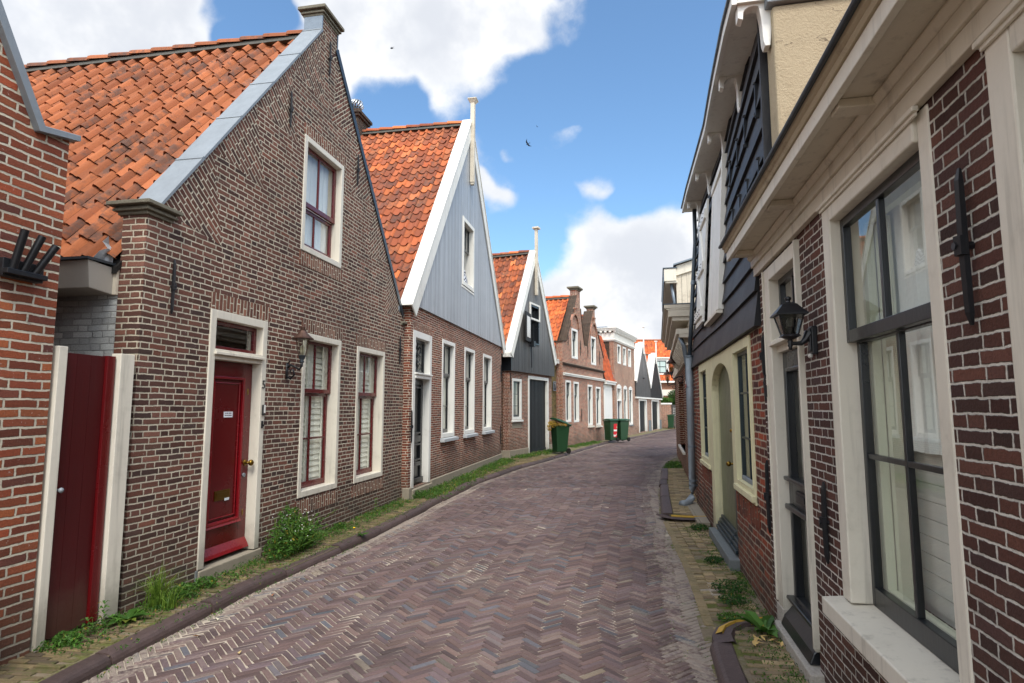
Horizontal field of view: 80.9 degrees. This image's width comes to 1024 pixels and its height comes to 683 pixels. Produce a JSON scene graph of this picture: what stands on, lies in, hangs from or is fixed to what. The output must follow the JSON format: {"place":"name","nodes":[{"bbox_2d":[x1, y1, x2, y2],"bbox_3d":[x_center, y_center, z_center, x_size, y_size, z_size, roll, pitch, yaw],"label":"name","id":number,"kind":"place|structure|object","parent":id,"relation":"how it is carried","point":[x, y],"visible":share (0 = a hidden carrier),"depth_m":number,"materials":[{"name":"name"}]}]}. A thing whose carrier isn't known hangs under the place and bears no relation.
{"place":"outdoors","nodes":[
{"label":"outdoors","id":0,"kind":"place"},
{"bbox_2d":[0,429,669,682],"bbox_3d":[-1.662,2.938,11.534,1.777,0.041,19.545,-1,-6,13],"label":"pavement","id":1,"kind":"structure","parent":0,"point":[29,666],"depth_m":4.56,"materials":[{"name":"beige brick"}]},
{"bbox_2d":[0,0,80,664],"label":"brick house","id":2,"kind":"structure","parent":1,"relation":"on","point":[34,150],"depth_m":4.06,"materials":[{"name":"brick"}]},
{"bbox_2d":[0,228,59,283],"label":"flag holder","id":3,"kind":"object","parent":2,"relation":"attached to","point":[16,268],"visible":1,"depth_m":4.01,"materials":[{"name":"black metal"}]},
{"bbox_2d":[50,630,83,646],"bbox_3d":[-3.117,2.077,4.216,0.203,0.113,0.159,0,-6,0],"label":"weed","id":4,"kind":"object","parent":1,"relation":"on","point":[59,635],"visible":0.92,"depth_m":4.20,"materials":[{"name":"green plant"}]},
{"bbox_2d":[29,346,134,652],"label":"garden gate","id":5,"kind":"structure","parent":1,"relation":"on","point":[78,561],"depth_m":4.52,"materials":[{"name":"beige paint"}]},
{"bbox_2d":[79,617,95,637],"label":"nettle weed","id":6,"kind":"object","parent":1,"relation":"on","point":[87,619],"visible":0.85,"depth_m":4.37,"materials":[{"name":"green plant"}]},
{"bbox_2d":[95,600,112,629],"bbox_3d":[-3.081,2.058,4.529,0.132,0.195,0.132,-3,-7,28],"label":"nettle weed","id":7,"kind":"object","parent":1,"relation":"on","point":[104,613],"visible":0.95,"depth_m":4.53,"materials":[{"name":"green plant"}]},
{"bbox_2d":[107,608,151,625],"bbox_3d":[-3.006,2.142,4.666,0.287,0.048,0.327,-5,-8,36],"label":"dandelion","id":8,"kind":"object","parent":1,"relation":"on","point":[130,613],"visible":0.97,"depth_m":4.69,"materials":[{"name":"green plant"}]},
{"bbox_2d":[117,556,195,609],"bbox_3d":[-2.942,1.988,5.048,0.652,0.447,0.672,4,-7,-31],"label":"grass tuft","id":9,"kind":"object","parent":1,"relation":"on","point":[156,597],"visible":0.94,"depth_m":4.97,"materials":[{"name":"green plant"}]},
{"bbox_2d":[171,582,199,597],"bbox_3d":[-2.874,2.181,5.285,0.259,0.142,0.196,0,-6,0],"label":"weed","id":10,"kind":"object","parent":1,"relation":"on","point":[182,585],"visible":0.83,"depth_m":5.27,"materials":[{"name":"green plant"}]},
{"bbox_2d":[193,575,218,587],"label":"weed","id":11,"kind":"object","parent":1,"relation":"on","point":[212,580],"visible":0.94,"depth_m":5.55,"materials":[{"name":"green plant"}]},
{"bbox_2d":[24,3,406,614],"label":"gable house","id":12,"kind":"structure","parent":1,"relation":"on","point":[223,236],"depth_m":6.83,"materials":[{"name":"brown brick"}]},
{"bbox_2d":[285,320,313,379],"bbox_3d":[-2.540,0.101,7.221,0.284,0.718,0.284,4,-8,-34],"label":"wall lantern","id":13,"kind":"object","parent":12,"relation":"attached to","point":[302,334],"depth_m":7.20,"materials":[{"name":"black metal"}]},
{"bbox_2d":[297,333,341,498],"bbox_3d":[-2.688,0.967,8.044,0.292,2.070,1.040,-1,-6,11],"label":"window","id":14,"kind":"structure","parent":12,"relation":"in","point":[320,400],"depth_m":8.35,"materials":[{"name":"beige paint"}]},
{"bbox_2d":[300,134,343,268],"bbox_3d":[-2.677,-1.869,8.240,0.228,1.530,1.100,-1,-6,11],"label":"window","id":15,"kind":"structure","parent":12,"relation":"in","point":[323,175],"depth_m":8.47,"materials":[{"name":"beige paint"}]},
{"bbox_2d":[353,346,384,483],"bbox_3d":[-2.395,1.152,9.596,0.292,2.060,1.080,-1,-6,11],"label":"window","id":16,"kind":"structure","parent":12,"relation":"in","point":[369,400],"depth_m":9.95,"materials":[{"name":"beige paint"}]},
{"bbox_2d":[262,502,337,560],"bbox_3d":[-2.512,2.161,6.944,0.798,0.562,1.180,-1,-6,11],"label":"wild shrub","id":17,"kind":"object","parent":1,"relation":"on","point":[297,537],"visible":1,"depth_m":6.80,"materials":[{"name":"green plant"}]},
{"bbox_2d":[33,440,603,655],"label":"wall foot weeds","id":18,"kind":"object","parent":1,"relation":"on","point":[463,477],"depth_m":6.99,"materials":[{"name":"green plant"}]},
{"bbox_2d":[333,522,345,527],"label":"weed","id":19,"kind":"object","parent":1,"relation":"on","point":[339,524],"visible":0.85,"depth_m":8.24,"materials":[{"name":"green plant"}]},
{"bbox_2d":[413,490,428,498],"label":"weed","id":20,"kind":"object","parent":1,"relation":"on","point":[418,492],"visible":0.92,"depth_m":10.98,"materials":[{"name":"green plant"}]},
{"bbox_2d":[351,97,505,500],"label":"gable house","id":21,"kind":"structure","parent":1,"relation":"on","point":[426,181],"depth_m":14.10,"materials":[{"name":"red brick"}]},
{"bbox_2d":[440,339,458,441],"bbox_3d":[-1.482,1.099,13.431,0.317,2.220,1.120,-1,-6,11],"label":"window","id":22,"kind":"structure","parent":21,"relation":"in","point":[448,348],"depth_m":13.78,"materials":[{"name":"white paint"}]},
{"bbox_2d":[462,216,474,294],"bbox_3d":[-1.227,-2.144,15.232,0.285,1.780,1.200,-1,-6,11],"label":"window","id":23,"kind":"structure","parent":21,"relation":"in","point":[468,237],"depth_m":15.64,"materials":[{"name":"white paint"}]},
{"bbox_2d":[463,347,477,437],"bbox_3d":[-1.139,1.294,15.253,0.317,2.230,1.150,-1,-6,11],"label":"window","id":24,"kind":"structure","parent":21,"relation":"in","point":[469,354],"depth_m":15.63,"materials":[{"name":"white paint"}]},
{"bbox_2d":[482,353,494,433],"bbox_3d":[-0.772,1.505,17.224,0.326,2.240,1.220,-1,-6,11],"label":"window","id":25,"kind":"structure","parent":21,"relation":"in","point":[487,360],"depth_m":17.65,"materials":[{"name":"white paint"}]},
{"bbox_2d":[492,226,558,457],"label":"gable house","id":26,"kind":"structure","parent":1,"relation":"on","point":[529,360],"depth_m":21.67,"materials":[{"name":"grey wood"}]},
{"bbox_2d":[512,378,523,421],"bbox_3d":[0.095,1.998,20.442,0.275,1.460,0.920,-3,-7,23],"label":"window","id":27,"kind":"structure","parent":26,"relation":"in","point":[517,382],"depth_m":20.67,"materials":[{"name":"white paint"}]},
{"bbox_2d":[529,302,539,345],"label":"window","id":28,"kind":"structure","parent":26,"relation":"in","point":[534,309],"depth_m":22.34,"materials":[{"name":"black paint"}]},
{"bbox_2d":[550,417,571,453],"bbox_3d":[1.772,3.387,21.677,0.624,1.285,0.588,3,-7,-24],"label":"wheelie bin","id":29,"kind":"object","parent":1,"relation":"on","point":[559,435],"visible":0.88,"depth_m":21.47,"materials":[{"name":"green plastic"}]},
{"bbox_2d":[547,420,566,430],"bbox_3d":[1.597,3.029,21.547,0.711,0.412,0.538,-5,-8,38],"label":"garden waste","id":30,"kind":"object","parent":29,"relation":"in","point":[552,424],"visible":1,"depth_m":21.53,"materials":[{"name":"yellow plant"}]},
{"bbox_2d":[545,286,604,446],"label":"twin gable house","id":31,"kind":"structure","parent":1,"relation":"on","point":[580,380],"depth_m":27.33,"materials":[{"name":"red brick"}]},
{"bbox_2d":[565,380,570,421],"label":"window","id":32,"kind":"structure","parent":31,"relation":"in","point":[567,382],"depth_m":25.89,"materials":[{"name":"white paint"}]},
{"bbox_2d":[571,328,577,358],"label":"window","id":33,"kind":"structure","parent":31,"relation":"in","point":[574,333],"depth_m":27.15,"materials":[{"name":"white paint"}]},
{"bbox_2d":[573,382,578,421],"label":"window","id":34,"kind":"structure","parent":31,"relation":"in","point":[575,384],"depth_m":26.95,"materials":[{"name":"white paint"}]},
{"bbox_2d":[588,385,594,427],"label":"window","id":35,"kind":"structure","parent":31,"relation":"in","point":[590,395],"depth_m":29.00,"materials":[{"name":"white paint"}]},
{"bbox_2d":[591,336,595,365],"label":"window","id":36,"kind":"structure","parent":31,"relation":"in","point":[593,340],"depth_m":29.97,"materials":[{"name":"white paint"}]},
{"bbox_2d":[596,387,602,427],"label":"window","id":37,"kind":"structure","parent":31,"relation":"in","point":[598,389],"depth_m":30.39,"materials":[{"name":"white paint"}]},
{"bbox_2d":[599,335,616,439],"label":"passage house","id":38,"kind":"structure","parent":1,"relation":"on","point":[609,378],"depth_m":32.18,"materials":[{"name":"white paint"}]},
{"bbox_2d":[604,387,612,436],"bbox_3d":[5.153,3.812,32.035,0.055,2.700,1.700,-3,-7,23],"label":"door","id":39,"kind":"structure","parent":38,"relation":"in","point":[608,410],"depth_m":31.97,"materials":[{"name":"white paint"}]},
{"bbox_2d":[602,419,618,441],"bbox_3d":[4.833,4.311,29.227,0.652,1.094,0.579,4,-8,-35],"label":"wheelie bin","id":40,"kind":"object","parent":1,"relation":"on","point":[610,427],"visible":1,"depth_m":29.05,"materials":[{"name":"green plastic"}]},
{"bbox_2d":[597,326,637,435],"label":"house","id":41,"kind":"structure","parent":1,"relation":"on","point":[619,345],"depth_m":34.77,"materials":[{"name":"brick"}]},
{"bbox_2d":[617,344,620,363],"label":"window","id":42,"kind":"structure","parent":41,"relation":"in","point":[618,346],"depth_m":34.60,"materials":[{"name":"white paint"}]},
{"bbox_2d":[623,347,625,365],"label":"window","id":43,"kind":"structure","parent":41,"relation":"in","point":[624,349],"depth_m":35.86,"materials":[{"name":"white paint"}]},
{"bbox_2d":[623,387,627,418],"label":"window","id":44,"kind":"structure","parent":41,"relation":"in","point":[624,389],"depth_m":35.65,"materials":[{"name":"white paint"}]},
{"bbox_2d":[628,349,630,366],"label":"window","id":45,"kind":"structure","parent":41,"relation":"in","point":[629,351],"depth_m":37.10,"materials":[{"name":"white paint"}]},
{"bbox_2d":[629,388,633,425],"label":"window","id":46,"kind":"structure","parent":41,"relation":"in","point":[630,390],"depth_m":36.91,"materials":[{"name":"white paint"}]},
{"bbox_2d":[634,326,662,433],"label":"barn gables","id":47,"kind":"object","parent":1,"relation":"on","point":[648,393],"visible":0.16,"depth_m":41.23,"materials":[{"name":"wood"}]},
{"bbox_2d":[661,397,672,402],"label":"garden bush","id":48,"kind":"object","parent":1,"relation":"on","point":[665,399],"visible":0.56,"depth_m":49.07,"materials":[{"name":"green plant"}]},
{"bbox_2d":[667,390,674,406],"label":"garden tree","id":49,"kind":"object","parent":1,"relation":"on","point":[671,394],"visible":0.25,"depth_m":50.31,"materials":[{"name":"green plant"}]},
{"bbox_2d":[1,0,725,338],"label":"sky","id":50,"kind":"structure","parent":0,"point":[608,98],"materials":[{"name":"blue"}]},
{"bbox_2d":[83,430,720,682],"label":"road","id":51,"kind":"structure","parent":0,"point":[625,513],"depth_m":5.19,"materials":[{"name":"brown brick"}]},
{"bbox_2d":[97,460,808,682],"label":"crevice weeds","id":52,"kind":"object","parent":51,"relation":"on","point":[673,464],"visible":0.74,"depth_m":4.97,"materials":[{"name":"green plant"}]},
{"bbox_2d":[617,419,629,440],"bbox_3d":[5.416,4.338,29.472,0.652,1.094,0.579,3,-7,-28],"label":"wheelie bin","id":53,"kind":"object","parent":51,"relation":"on","point":[622,430],"visible":0.94,"depth_m":29.26,"materials":[{"name":"green plastic"}]},
{"bbox_2d":[659,468,672,517],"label":"kerb","id":54,"kind":"structure","parent":51,"relation":"on","point":[665,505],"depth_m":10.96,"materials":[{"name":"stone"}]},
{"bbox_2d":[656,513,708,520],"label":"kerb","id":55,"kind":"structure","parent":51,"relation":"on","point":[675,518],"depth_m":8.80,"materials":[{"name":"stone"}]},
{"bbox_2d":[710,642,747,682],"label":"kerb","id":56,"kind":"structure","parent":51,"relation":"on","point":[727,665],"depth_m":3.79,"materials":[{"name":"stone"}]},
{"bbox_2d":[715,617,761,633],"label":"kerb","id":57,"kind":"structure","parent":51,"relation":"on","point":[722,628],"depth_m":4.40,"materials":[{"name":"yellow paint"}]},
{"bbox_2d":[712,619,774,643],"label":"kerb","id":58,"kind":"structure","parent":51,"relation":"on","point":[728,634],"depth_m":4.27,"materials":[{"name":"stone"}]},
{"bbox_2d":[661,258,696,310],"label":"boarded building","id":59,"kind":"structure","parent":0,"point":[676,282],"depth_m":16.75,"materials":[{"name":"beige paint"}]},
{"bbox_2d":[667,468,705,516],"bbox_3d":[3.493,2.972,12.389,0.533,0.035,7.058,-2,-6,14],"label":"pavement","id":60,"kind":"structure","parent":0,"point":[678,484],"depth_m":11.60,"materials":[{"name":"beige brick"}]},
{"bbox_2d":[658,456,768,682],"bbox_3d":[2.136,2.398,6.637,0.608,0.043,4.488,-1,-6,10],"label":"pavement","id":61,"kind":"structure","parent":0,"point":[697,579],"depth_m":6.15,"materials":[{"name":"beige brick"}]},
{"bbox_2d":[661,303,696,497],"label":"house","id":62,"kind":"structure","parent":61,"relation":"on","point":[675,328],"depth_m":13.56,"materials":[{"name":"red brick"}]},
{"bbox_2d":[664,368,675,388],"bbox_3d":[5.348,1.249,20.366,0.419,0.754,0.277,-1,-6,13],"label":"wall lantern","id":63,"kind":"object","parent":62,"relation":"attached to","point":[667,372],"depth_m":20.34,"materials":[{"name":"black metal"}]},
{"bbox_2d":[666,355,682,383],"bbox_3d":[4.017,0.675,14.854,0.419,0.754,0.277,-1,-6,13],"label":"wall lantern","id":64,"kind":"object","parent":62,"relation":"attached to","point":[671,361],"depth_m":14.82,"materials":[{"name":"black metal"}]},
{"bbox_2d":[671,515,696,517],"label":"kerb","id":65,"kind":"structure","parent":61,"relation":"on","point":[682,516],"depth_m":8.83,"materials":[{"name":"yellow paint"}]},
{"bbox_2d":[690,523,708,530],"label":"weed","id":66,"kind":"object","parent":61,"relation":"on","point":[700,527],"visible":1,"depth_m":8.10,"materials":[{"name":"green plant"}]},
{"bbox_2d":[704,555,723,563],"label":"weed","id":67,"kind":"object","parent":61,"relation":"on","point":[717,559],"visible":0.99,"depth_m":6.41,"materials":[{"name":"green plant"}]},
{"bbox_2d":[681,0,774,617],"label":"weatherboard house","id":68,"kind":"structure","parent":61,"relation":"on","point":[733,147],"depth_m":6.20,"materials":[{"name":"black wood"}]},
{"bbox_2d":[679,209,697,505],"bbox_3d":[2.981,0.206,10.224,0.526,5.088,0.210,3,-7,-25],"label":"drainpipe","id":69,"kind":"object","parent":68,"relation":"attached to","point":[690,499],"visible":0.95,"depth_m":10.15,"materials":[{"name":"metal"}]},
{"bbox_2d":[716,366,738,553],"bbox_3d":[2.531,1.281,7.072,0.125,2.035,1.505,-1,-6,11],"label":"door","id":70,"kind":"structure","parent":68,"relation":"in","point":[727,525],"depth_m":7.24,"materials":[{"name":"green paint"}]},
{"bbox_2d":[716,610,741,621],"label":"weed","id":71,"kind":"object","parent":61,"relation":"on","point":[727,615],"visible":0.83,"depth_m":4.66,"materials":[{"name":"green plant"}]},
{"bbox_2d":[711,578,748,593],"bbox_3d":[1.959,2.200,5.406,0.351,0.127,0.268,0,-6,0],"label":"weed","id":72,"kind":"object","parent":61,"relation":"on","point":[734,583],"visible":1,"depth_m":5.38,"materials":[{"name":"green plant"}]},
{"bbox_2d":[718,593,746,605],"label":"weed","id":73,"kind":"object","parent":61,"relation":"on","point":[735,600],"visible":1,"depth_m":5.05,"materials":[{"name":"green plant"}]},
{"bbox_2d":[718,0,1023,682],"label":"cream framed house","id":74,"kind":"structure","parent":61,"relation":"on","point":[875,230],"depth_m":2.57,"materials":[{"name":"brown brick"}]},
{"bbox_2d":[770,296,817,357],"bbox_3d":[1.642,-0.083,3.493,0.226,0.364,0.172,-1,-6,11],"label":"wall lantern","id":75,"kind":"object","parent":74,"relation":"attached to","point":[788,316],"depth_m":3.45,"materials":[{"name":"black metal"}]},
{"bbox_2d":[764,0,851,146],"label":"rendered chimney wall","id":76,"kind":"structure","parent":74,"relation":"on","point":[802,32],"depth_m":4.25,"materials":[{"name":"paint"}]},
{"bbox_2d":[816,104,973,682],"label":"window","id":77,"kind":"structure","parent":74,"relation":"in","point":[901,539],"depth_m":2.73,"materials":[{"name":"beige paint"}]},
{"bbox_2d":[972,0,1023,478],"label":"window","id":78,"kind":"structure","parent":74,"relation":"in","point":[1002,42],"depth_m":1.64,"materials":[{"name":"beige paint"}]},
{"bbox_2d":[731,627,807,682],"bbox_3d":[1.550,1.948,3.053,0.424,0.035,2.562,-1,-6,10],"label":"pavement","id":79,"kind":"structure","parent":0,"point":[774,671],"depth_m":3.82,"materials":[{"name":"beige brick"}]},
{"bbox_2d":[735,610,779,637],"bbox_3d":[1.807,2.018,4.296,0.339,0.095,0.384,5,-8,-37],"label":"dandelion","id":80,"kind":"object","parent":79,"relation":"on","point":[764,624],"visible":0.91,"depth_m":4.32,"materials":[{"name":"green plant"}]},
{"bbox_2d":[752,634,783,645],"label":"dry leaves","id":81,"kind":"object","parent":79,"relation":"on","point":[754,641],"visible":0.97,"depth_m":4.09,"materials":[{"name":"brown plant"}]},
{"label":"ground","id":82,"kind":"structure","parent":0,"visible":0},
{"bbox_2d":[39,429,675,682],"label":"kerb","id":83,"kind":"structure","parent":82,"relation":"on","point":[95,664],"depth_m":5.31,"materials":[{"name":"stone"}]},
{"bbox_2d":[636,339,675,420],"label":"distant house","id":84,"kind":"structure","parent":82,"relation":"on","point":[663,355],"depth_m":56.96,"materials":[{"name":"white paint"}]},
{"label":"pavement","id":85,"kind":"structure","parent":0,"visible":0},
{"bbox_2d":[661,403,671,427],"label":"garden wall","id":86,"kind":"structure","parent":85,"relation":"on","point":[665,409],"depth_m":48.05,"materials":[{"name":"brick"}]},
{"bbox_2d":[667,414,674,427],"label":"wheelie bin","id":87,"kind":"object","parent":85,"relation":"on","point":[670,417],"visible":1,"depth_m":46.59,"materials":[{"name":"green plastic"}]},
{"bbox_2d":[671,405,675,427],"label":"slat fence","id":88,"kind":"object","parent":85,"relation":"on","point":[673,409],"visible":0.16,"depth_m":48.05,"materials":[{"name":"grey paint"}]}
]}

